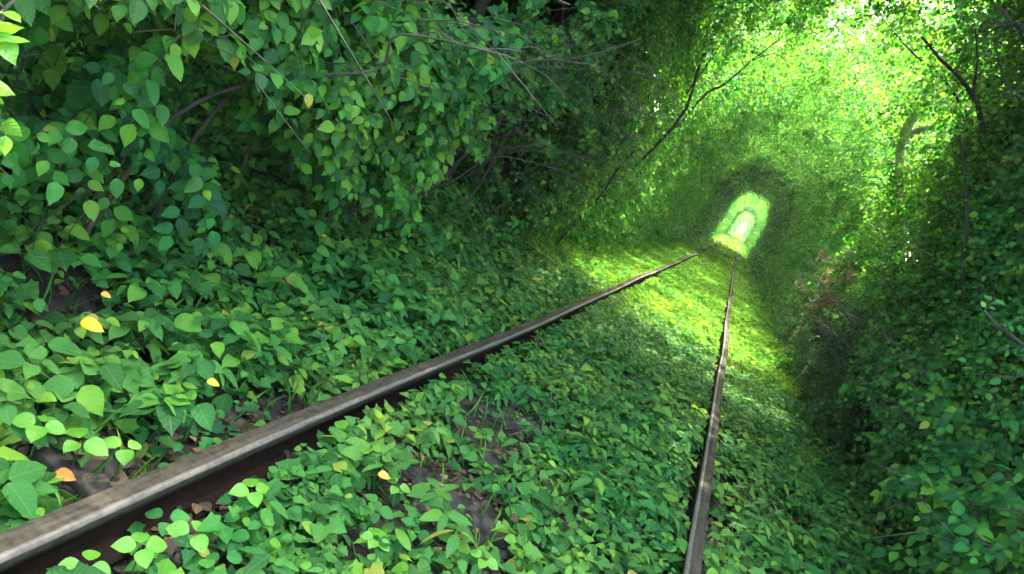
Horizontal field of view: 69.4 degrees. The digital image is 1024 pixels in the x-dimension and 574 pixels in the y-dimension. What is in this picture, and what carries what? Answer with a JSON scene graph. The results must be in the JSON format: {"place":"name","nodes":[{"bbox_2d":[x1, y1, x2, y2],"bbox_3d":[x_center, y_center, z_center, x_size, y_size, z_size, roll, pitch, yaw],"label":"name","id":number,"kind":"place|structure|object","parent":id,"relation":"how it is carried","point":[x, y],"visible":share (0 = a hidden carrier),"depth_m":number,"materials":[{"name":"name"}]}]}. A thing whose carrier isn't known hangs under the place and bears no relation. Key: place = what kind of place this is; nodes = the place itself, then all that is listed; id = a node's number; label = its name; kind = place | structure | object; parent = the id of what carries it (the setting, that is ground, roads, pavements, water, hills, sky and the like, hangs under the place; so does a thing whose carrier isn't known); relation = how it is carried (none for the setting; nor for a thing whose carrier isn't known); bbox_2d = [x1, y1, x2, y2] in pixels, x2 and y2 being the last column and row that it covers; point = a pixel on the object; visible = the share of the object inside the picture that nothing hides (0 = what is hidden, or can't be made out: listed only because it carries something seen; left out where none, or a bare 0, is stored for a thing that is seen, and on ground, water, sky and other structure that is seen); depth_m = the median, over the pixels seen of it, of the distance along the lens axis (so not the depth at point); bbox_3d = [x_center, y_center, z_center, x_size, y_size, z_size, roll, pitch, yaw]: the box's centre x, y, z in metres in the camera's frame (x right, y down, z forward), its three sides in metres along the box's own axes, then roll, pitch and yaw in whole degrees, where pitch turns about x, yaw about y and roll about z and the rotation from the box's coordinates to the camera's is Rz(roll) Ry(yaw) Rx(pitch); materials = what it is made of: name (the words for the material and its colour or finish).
{"place":"outdoors","nodes":[
{"label":"outdoors","id":0,"kind":"place"},
{"bbox_2d":[0,50,931,573],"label":"ground","id":1,"kind":"structure","parent":0,"point":[86,292],"depth_m":3.04,"materials":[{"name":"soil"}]},
{"bbox_2d":[0,0,28,154],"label":"sapling","id":2,"kind":"object","parent":1,"relation":"on","point":[9,48],"visible":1,"depth_m":1.43,"materials":[{"name":"green plant"}]},
{"bbox_2d":[12,412,65,459],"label":"seedling","id":3,"kind":"object","parent":1,"relation":"on","point":[27,422],"visible":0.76,"depth_m":2.08,"materials":[{"name":"green plant"}]},
{"bbox_2d":[55,467,75,480],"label":"fallen leaf","id":4,"kind":"object","parent":1,"relation":"on","point":[66,473],"visible":0.9,"depth_m":2.15,"materials":[{"name":"orange plant"}]},
{"bbox_2d":[58,550,110,573],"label":"seedling","id":5,"kind":"object","parent":1,"relation":"on","point":[69,563],"visible":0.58,"depth_m":1.80,"materials":[{"name":"green plant"}]},
{"bbox_2d":[62,427,107,484],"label":"seedling","id":6,"kind":"object","parent":1,"relation":"on","point":[96,446],"visible":0.9,"depth_m":2.16,"materials":[{"name":"green plant"}]},
{"bbox_2d":[110,532,166,573],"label":"seedling","id":7,"kind":"object","parent":1,"relation":"on","point":[142,557],"visible":1,"depth_m":1.88,"materials":[{"name":"green plant"}]},
{"bbox_2d":[15,434,271,572],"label":"railway sleeper","id":8,"kind":"object","parent":1,"relation":"on","point":[50,456],"visible":0.1,"depth_m":2.23,"materials":[{"name":"brown wood"}]},
{"bbox_2d":[103,436,141,480],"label":"seedling","id":9,"kind":"object","parent":8,"relation":"on","point":[124,457],"visible":0.84,"depth_m":2.23,"materials":[{"name":"green plant"}]},
{"bbox_2d":[165,520,208,567],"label":"seedling","id":10,"kind":"object","parent":1,"relation":"on","point":[181,528],"visible":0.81,"depth_m":2.03,"materials":[{"name":"green plant"}]},
{"bbox_2d":[229,478,269,511],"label":"seedling","id":11,"kind":"object","parent":1,"relation":"on","point":[242,490],"visible":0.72,"depth_m":2.27,"materials":[{"name":"green plant"}]},
{"bbox_2d":[0,0,564,270],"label":"leafy shrub","id":12,"kind":"object","parent":1,"relation":"on","point":[70,125],"visible":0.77,"depth_m":2.69,"materials":[{"name":"green plant"}]},
{"bbox_2d":[0,0,564,268],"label":"leafy shrub","id":13,"kind":"object","parent":1,"relation":"on","point":[376,22],"visible":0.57,"depth_m":3.37,"materials":[{"name":"green plant"}]},
{"bbox_2d":[0,0,570,124],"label":"branch","id":14,"kind":"object","parent":1,"relation":"on","point":[25,10],"visible":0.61,"depth_m":1.94,"materials":[{"name":"plant"}]},
{"bbox_2d":[0,19,593,518],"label":"bank leaves","id":15,"kind":"object","parent":1,"relation":"on","point":[462,271],"visible":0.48,"depth_m":3.55,"materials":[{"name":"green plant"}]},
{"bbox_2d":[81,317,103,331],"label":"fallen leaf","id":16,"kind":"object","parent":15,"relation":"on","point":[91,323],"visible":1,"depth_m":2.42,"materials":[{"name":"yellow plant"}]},
{"bbox_2d":[160,384,446,573],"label":"railway sleeper","id":17,"kind":"object","parent":1,"relation":"on","point":[353,533],"visible":0.06,"depth_m":2.75,"materials":[{"name":"brown wood"}]},
{"bbox_2d":[0,232,735,573],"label":"rail","id":18,"kind":"object","parent":1,"relation":"on","point":[102,522],"visible":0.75,"depth_m":2.34,"materials":[{"name":"metal"}]},
{"bbox_2d":[360,527,389,553],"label":"seedling","id":19,"kind":"object","parent":1,"relation":"on","point":[368,537],"visible":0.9,"depth_m":2.42,"materials":[{"name":"green plant"}]},
{"bbox_2d":[225,0,553,196],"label":"forest tree","id":20,"kind":"object","parent":1,"relation":"on","point":[512,6],"visible":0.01,"depth_m":7.25,"materials":[{"name":"green plant"}]},
{"bbox_2d":[387,477,409,505],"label":"seedling","id":21,"kind":"object","parent":1,"relation":"on","point":[404,487],"visible":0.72,"depth_m":2.75,"materials":[{"name":"green plant"}]},
{"bbox_2d":[191,0,666,239],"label":"leafy shrub","id":22,"kind":"object","parent":1,"relation":"on","point":[431,140],"visible":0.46,"depth_m":4.46,"materials":[{"name":"green plant"}]},
{"bbox_2d":[274,378,588,573],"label":"railway sleeper","id":23,"kind":"object","parent":1,"relation":"on","point":[489,518],"visible":0.14,"depth_m":3.18,"materials":[{"name":"brown wood"}]},
{"bbox_2d":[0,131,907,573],"bbox_3d":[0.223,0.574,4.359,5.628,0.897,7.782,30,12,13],"label":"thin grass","id":24,"kind":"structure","parent":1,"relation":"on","point":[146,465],"depth_m":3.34,"materials":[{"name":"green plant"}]},
{"bbox_2d":[0,40,936,573],"bbox_3d":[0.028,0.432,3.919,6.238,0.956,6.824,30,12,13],"label":"ivy leaves","id":25,"kind":"object","parent":1,"relation":"on","point":[334,528],"visible":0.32,"depth_m":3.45,"materials":[{"name":"green plant"}]},
{"bbox_2d":[470,549,497,572],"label":"seedling","id":26,"kind":"object","parent":1,"relation":"on","point":[491,562],"visible":1,"depth_m":2.60,"materials":[{"name":"green plant"}]},
{"bbox_2d":[393,0,578,169],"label":"forest tree","id":27,"kind":"object","parent":1,"relation":"on","point":[489,14],"visible":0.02,"depth_m":9.62,"materials":[{"name":"green plant"}]},
{"bbox_2d":[352,0,654,169],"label":"tunnel tree","id":28,"kind":"object","parent":1,"relation":"on","point":[639,5],"visible":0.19,"depth_m":6.93,"materials":[{"name":"green plant"}]},
{"bbox_2d":[354,0,695,257],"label":"leafy shrub","id":29,"kind":"object","parent":1,"relation":"on","point":[518,94],"visible":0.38,"depth_m":5.38,"materials":[{"name":"green plant"}]},
{"bbox_2d":[401,0,670,216],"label":"leafy shrub","id":30,"kind":"object","parent":1,"relation":"on","point":[598,31],"visible":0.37,"depth_m":6.36,"materials":[{"name":"green plant"}]},
{"bbox_2d":[458,0,615,186],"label":"forest tree","id":31,"kind":"object","parent":1,"relation":"on","point":[526,110],"visible":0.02,"depth_m":10.48,"materials":[{"name":"green plant"}]},
{"bbox_2d":[425,408,662,572],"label":"railway sleeper","id":32,"kind":"object","parent":1,"relation":"on","point":[491,458],"visible":0.1,"depth_m":3.73,"materials":[{"name":"brown wood"}]},
{"bbox_2d":[406,0,682,163],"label":"tunnel tree","id":33,"kind":"object","parent":1,"relation":"on","point":[479,7],"visible":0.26,"depth_m":6.96,"materials":[{"name":"green plant"}]},
{"bbox_2d":[470,0,645,205],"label":"forest tree","id":34,"kind":"object","parent":1,"relation":"on","point":[518,164],"visible":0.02,"depth_m":11.94,"materials":[{"name":"green plant"}]},
{"bbox_2d":[453,54,667,247],"bbox_3d":[0.596,-1.333,7.782,2.530,2.372,2.784,30,12,13],"label":"leafy shrub","id":35,"kind":"object","parent":1,"relation":"on","point":[539,207],"visible":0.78,"depth_m":8.25,"materials":[{"name":"green plant"}]},
{"bbox_2d":[440,0,703,177],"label":"tunnel tree","id":36,"kind":"object","parent":1,"relation":"on","point":[636,30],"visible":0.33,"depth_m":7.80,"materials":[{"name":"green plant"}]},
{"bbox_2d":[422,355,750,573],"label":"railway sleeper","id":37,"kind":"object","parent":1,"relation":"on","point":[509,424],"visible":0.09,"depth_m":4.28,"materials":[{"name":"brown wood"}]},
{"bbox_2d":[468,0,717,183],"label":"tunnel tree","id":38,"kind":"object","parent":1,"relation":"on","point":[658,48],"visible":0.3,"depth_m":8.65,"materials":[{"name":"green plant"}]},
{"bbox_2d":[486,17,725,240],"bbox_3d":[1.134,-1.692,8.841,2.415,3.027,2.705,30,12,13],"label":"leafy shrub","id":39,"kind":"object","parent":1,"relation":"on","point":[579,189],"visible":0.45,"depth_m":8.80,"materials":[{"name":"green plant"}]},
{"bbox_2d":[454,347,762,533],"bbox_3d":[0.425,0.946,4.841,2.693,0.156,0.245,31,12,13],"label":"railway sleeper","id":40,"kind":"object","parent":1,"relation":"on","point":[711,504],"visible":0.05,"depth_m":4.78,"materials":[{"name":"brown wood"}]},
{"bbox_2d":[519,353,771,513],"bbox_3d":[0.623,0.924,5.387,2.693,0.151,0.244,30,12,12],"label":"railway sleeper","id":41,"kind":"object","parent":1,"relation":"on","point":[721,477],"visible":0.02,"depth_m":5.17,"materials":[{"name":"brown wood"}]},
{"bbox_2d":[562,0,743,232],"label":"sapling","id":42,"kind":"object","parent":1,"relation":"on","point":[668,132],"visible":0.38,"depth_m":11.53,"materials":[{"name":"brown plant"}]},
{"bbox_2d":[493,201,852,448],"bbox_3d":[6.216,-0.575,23.236,5.458,0.648,32.189,30,12,13],"label":"moss and low grass","id":43,"kind":"object","parent":1,"relation":"on","point":[705,277],"visible":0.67,"depth_m":12.91,"materials":[{"name":"green plant"}]},
{"bbox_2d":[423,167,929,535],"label":"ground cover plants","id":44,"kind":"object","parent":1,"relation":"on","point":[601,323],"visible":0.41,"depth_m":7.55,"materials":[{"name":"green plant"}]},
{"bbox_2d":[491,0,878,260],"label":"tunnel tree","id":45,"kind":"object","parent":1,"relation":"on","point":[691,45],"visible":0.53,"depth_m":10.93,"materials":[{"name":"green plant"}]},
{"bbox_2d":[593,39,788,230],"bbox_3d":[3.143,-2.499,13.506,1.707,4.843,0.297,30,12,13],"label":"sapling","id":46,"kind":"object","parent":1,"relation":"on","point":[714,88],"visible":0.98,"depth_m":13.22,"materials":[{"name":"brown plant"}]},
{"bbox_2d":[663,233,741,573],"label":"rail","id":47,"kind":"object","parent":1,"relation":"on","point":[701,476],"visible":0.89,"depth_m":4.63,"materials":[{"name":"metal"}]},
{"bbox_2d":[566,0,858,252],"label":"tunnel tree","id":48,"kind":"object","parent":1,"relation":"on","point":[785,48],"visible":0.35,"depth_m":13.53,"materials":[{"name":"green plant"}]},
{"bbox_2d":[689,230,753,275],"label":"ground plants","id":49,"kind":"object","parent":1,"relation":"on","point":[726,248],"visible":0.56,"depth_m":51.81,"materials":[{"name":"green plant"}]},
{"bbox_2d":[609,3,846,254],"bbox_3d":[4.067,-5.297,16.530,6.311,9.486,4.656,30,12,13],"label":"tunnel tree","id":50,"kind":"object","parent":1,"relation":"on","point":[629,236],"visible":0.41,"depth_m":16.54,"materials":[{"name":"green plant"}]},
{"bbox_2d":[682,136,773,241],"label":"tunnel tree","id":51,"kind":"object","parent":1,"relation":"on","point":[721,187],"visible":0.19,"depth_m":34.29,"materials":[{"name":"green plant"}]},
{"bbox_2d":[660,95,798,243],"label":"tunnel tree","id":52,"kind":"object","parent":1,"relation":"on","point":[712,171],"visible":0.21,"depth_m":25.16,"materials":[{"name":"green plant"}]},
{"bbox_2d":[698,173,761,238],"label":"tunnel tree","id":53,"kind":"object","parent":1,"relation":"on","point":[736,187],"visible":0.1,"depth_m":43.75,"materials":[{"name":"green plant"}]},
{"bbox_2d":[492,0,968,188],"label":"tall tree","id":54,"kind":"object","parent":1,"relation":"on","point":[504,173],"visible":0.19,"depth_m":11.28,"materials":[{"name":"green plant"}]},
{"bbox_2d":[700,180,763,238],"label":"tunnel tree","id":55,"kind":"object","parent":1,"relation":"on","point":[709,229],"visible":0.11,"depth_m":48.22,"materials":[{"name":"green plant"}]},
{"bbox_2d":[643,59,822,249],"bbox_3d":[6.037,-4.195,22.434,4.238,7.196,4.634,30,12,13],"label":"tunnel tree","id":56,"kind":"object","parent":1,"relation":"on","point":[771,125],"visible":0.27,"depth_m":22.12,"materials":[{"name":"green plant"}]},
{"bbox_2d":[707,187,760,237],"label":"tunnel tree","id":57,"kind":"object","parent":1,"relation":"on","point":[725,213],"visible":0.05,"depth_m":56.71,"materials":[{"name":"green plant"}]},
{"bbox_2d":[668,97,800,244],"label":"tunnel tree","id":58,"kind":"object","parent":1,"relation":"on","point":[714,180],"visible":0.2,"depth_m":28.17,"materials":[{"name":"green plant"}]},
{"bbox_2d":[690,131,781,241],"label":"tunnel tree","id":59,"kind":"object","parent":1,"relation":"on","point":[701,229],"visible":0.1,"depth_m":39.20,"materials":[{"name":"green plant"}]},
{"bbox_2d":[676,123,802,241],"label":"tunnel tree","id":60,"kind":"object","parent":1,"relation":"on","point":[748,159],"visible":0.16,"depth_m":31.01,"materials":[{"name":"green plant"}]},
{"bbox_2d":[636,3,845,246],"bbox_3d":[5.408,-4.111,19.627,4.168,7.566,5.150,22,13,-25],"label":"tunnel tree","id":61,"kind":"object","parent":1,"relation":"on","point":[778,107],"visible":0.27,"depth_m":19.45,"materials":[{"name":"green plant"}]},
{"bbox_2d":[747,182,776,259],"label":"tunnel tree","id":62,"kind":"object","parent":1,"relation":"on","point":[771,194],"visible":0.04,"depth_m":47.06,"materials":[{"name":"green plant"}]},
{"bbox_2d":[747,178,783,267],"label":"tunnel tree","id":63,"kind":"object","parent":1,"relation":"on","point":[774,221],"visible":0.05,"depth_m":41.95,"materials":[{"name":"green plant"}]},
{"bbox_2d":[748,157,797,271],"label":"tunnel tree","id":64,"kind":"object","parent":1,"relation":"on","point":[779,189],"visible":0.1,"depth_m":38.10,"materials":[{"name":"green plant"}]},
{"bbox_2d":[749,124,832,280],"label":"tunnel tree","id":65,"kind":"object","parent":1,"relation":"on","point":[787,203],"visible":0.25,"depth_m":32.67,"materials":[{"name":"green plant"}]},
{"bbox_2d":[754,139,843,285],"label":"tunnel tree","id":66,"kind":"object","parent":1,"relation":"on","point":[783,236],"visible":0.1,"depth_m":30.07,"materials":[{"name":"green plant"}]},
{"bbox_2d":[694,0,906,114],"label":"tall tree","id":67,"kind":"object","parent":1,"relation":"on","point":[777,44],"visible":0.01,"depth_m":21.52,"materials":[{"name":"green plant"}]},
{"bbox_2d":[749,272,853,373],"bbox_3d":[4.530,0.832,10.553,2.216,1.976,2.728,30,12,13],"label":"dark bush","id":68,"kind":"object","parent":1,"relation":"on","point":[826,322],"visible":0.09,"depth_m":10.51,"materials":[{"name":"green plant"}]},
{"bbox_2d":[773,237,836,332],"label":"dry bush","id":69,"kind":"object","parent":1,"relation":"on","point":[821,252],"visible":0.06,"depth_m":14.22,"materials":[{"name":"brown plant"}]},
{"bbox_2d":[757,113,859,290],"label":"tunnel tree","id":70,"kind":"object","parent":1,"relation":"on","point":[780,248],"visible":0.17,"depth_m":27.57,"materials":[{"name":"green plant"}]},
{"bbox_2d":[738,1,884,137],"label":"tall tree","id":71,"kind":"object","parent":1,"relation":"on","point":[823,35],"visible":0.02,"depth_m":26.09,"materials":[{"name":"green plant"}]},
{"bbox_2d":[756,97,873,297],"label":"tunnel tree","id":72,"kind":"object","parent":1,"relation":"on","point":[775,269],"visible":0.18,"depth_m":24.47,"materials":[{"name":"green plant"}]},
{"bbox_2d":[702,0,933,125],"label":"tall tree","id":73,"kind":"object","parent":1,"relation":"on","point":[850,12],"visible":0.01,"depth_m":22.32,"materials":[{"name":"green plant"}]},
{"bbox_2d":[745,280,895,448],"bbox_3d":[3.795,0.903,8.648,2.261,1.895,3.094,30,12,13],"label":"dark bush","id":74,"kind":"object","parent":1,"relation":"on","point":[808,377],"visible":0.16,"depth_m":8.81,"materials":[{"name":"green plant"}]},
{"bbox_2d":[774,243,868,351],"bbox_3d":[5.019,0.632,11.421,1.930,2.371,2.451,35,14,32],"label":"dry bush","id":75,"kind":"object","parent":1,"relation":"on","point":[847,279],"visible":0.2,"depth_m":11.11,"materials":[{"name":"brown plant"}]},
{"bbox_2d":[758,91,888,306],"bbox_3d":[9.689,-1.942,21.343,6.208,7.138,4.555,30,12,13],"label":"tunnel tree","id":76,"kind":"object","parent":1,"relation":"on","point":[797,136],"visible":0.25,"depth_m":21.25,"materials":[{"name":"green plant"}]},
{"bbox_2d":[727,260,954,467],"bbox_3d":[3.348,0.868,7.337,2.499,2.330,2.769,26,12,-10],"label":"dark bush","id":77,"kind":"object","parent":1,"relation":"on","point":[846,418],"visible":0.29,"depth_m":7.12,"materials":[{"name":"green plant"}]},
{"bbox_2d":[764,48,927,320],"bbox_3d":[8.265,-2.281,18.435,4.861,7.613,4.557,30,12,13],"label":"tunnel tree","id":78,"kind":"object","parent":1,"relation":"on","point":[830,212],"visible":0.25,"depth_m":18.18,"materials":[{"name":"green plant"}]},
{"bbox_2d":[795,268,927,425],"bbox_3d":[4.146,0.811,8.564,2.311,2.038,2.972,36,14,36],"label":"leafy shrub","id":79,"kind":"object","parent":1,"relation":"on","point":[844,320],"visible":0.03,"depth_m":8.29,"materials":[{"name":"green plant"}]},
{"bbox_2d":[766,0,976,168],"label":"tall tree","id":80,"kind":"object","parent":1,"relation":"on","point":[867,72],"visible":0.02,"depth_m":26.10,"materials":[{"name":"green plant"}]},
{"bbox_2d":[769,2,974,335],"bbox_3d":[7.732,-1.928,15.333,5.419,7.858,4.456,30,12,13],"label":"tunnel tree","id":81,"kind":"object","parent":1,"relation":"on","point":[834,241],"visible":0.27,"depth_m":15.62,"materials":[{"name":"green plant"}]},
{"bbox_2d":[779,0,990,151],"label":"tall tree","id":82,"kind":"object","parent":1,"relation":"on","point":[887,54],"visible":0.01,"depth_m":21.87,"materials":[{"name":"green plant"}]},
{"bbox_2d":[768,0,1007,365],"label":"tunnel tree","id":83,"kind":"object","parent":1,"relation":"on","point":[878,117],"visible":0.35,"depth_m":12.68,"materials":[{"name":"green plant"}]},
{"bbox_2d":[864,393,933,550],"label":"sapling","id":84,"kind":"object","parent":1,"relation":"on","point":[906,431],"visible":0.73,"depth_m":5.17,"materials":[{"name":"green plant"}]},
{"bbox_2d":[777,270,1022,468],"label":"leafy shrub","id":85,"kind":"object","parent":1,"relation":"on","point":[858,359],"visible":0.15,"depth_m":6.88,"materials":[{"name":"green plant"}]},
{"bbox_2d":[779,0,1023,412],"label":"tunnel tree","id":86,"kind":"object","parent":1,"relation":"on","point":[925,175],"visible":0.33,"depth_m":9.80,"materials":[{"name":"green plant"}]},
{"bbox_2d":[804,0,1014,151],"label":"tall tree","id":87,"kind":"object","parent":1,"relation":"on","point":[894,92],"visible":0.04,"depth_m":18.66,"materials":[{"name":"green plant"}]},
{"bbox_2d":[797,2,1021,99],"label":"tall tree","id":88,"kind":"object","parent":1,"relation":"on","point":[856,43],"visible":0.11,"depth_m":13.92,"materials":[{"name":"green plant"}]},
{"bbox_2d":[823,311,1023,571],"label":"leafy shrub","id":89,"kind":"object","parent":1,"relation":"on","point":[949,436],"visible":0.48,"depth_m":5.04,"materials":[{"name":"green plant"}]},
{"bbox_2d":[891,7,960,273],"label":"birch tree","id":90,"kind":"object","parent":1,"relation":"on","point":[911,131],"visible":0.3,"depth_m":10.97,"materials":[{"name":"plant"}]},
{"bbox_2d":[833,0,1023,442],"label":"tunnel tree","id":91,"kind":"object","parent":1,"relation":"on","point":[924,299],"visible":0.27,"depth_m":7.25,"materials":[{"name":"green plant"}]},
{"bbox_2d":[853,429,1023,573],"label":"leafy shrub","id":92,"kind":"object","parent":1,"relation":"on","point":[980,532],"visible":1,"depth_m":3.66,"materials":[{"name":"green plant"}]},
{"bbox_2d":[854,0,1023,476],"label":"tunnel tree","id":93,"kind":"object","parent":1,"relation":"on","point":[1015,393],"visible":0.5,"depth_m":5.98,"materials":[{"name":"green plant"}]},
{"bbox_2d":[876,134,1016,488],"bbox_3d":[3.245,0.371,5.955,1.181,3.011,0.450,32,12,18],"label":"sapling","id":94,"kind":"object","parent":1,"relation":"on","point":[961,280],"visible":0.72,"depth_m":5.81,"materials":[{"name":"brown plant"}]},
{"bbox_2d":[909,22,993,224],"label":"sapling","id":95,"kind":"object","parent":1,"relation":"on","point":[973,97],"visible":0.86,"depth_m":6.94,"materials":[{"name":"brown plant"}]},
{"bbox_2d":[888,0,1023,380],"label":"tunnel tree","id":96,"kind":"object","parent":1,"relation":"on","point":[1013,301],"visible":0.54,"depth_m":5.50,"materials":[{"name":"green plant"}]},
{"bbox_2d":[942,0,1023,470],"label":"sapling","id":97,"kind":"object","parent":1,"relation":"on","point":[1011,23],"visible":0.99,"depth_m":5.15,"materials":[{"name":"green plant"}]},
{"bbox_2d":[948,295,1023,423],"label":"sapling","id":98,"kind":"object","parent":1,"relation":"on","point":[1007,330],"visible":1,"depth_m":3.39,"materials":[{"name":"green plant"}]},
{"bbox_2d":[955,73,1023,312],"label":"tunnel tree","id":99,"kind":"object","parent":1,"relation":"on","point":[1019,225],"visible":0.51,"depth_m":5.37,"materials":[{"name":"green plant"}]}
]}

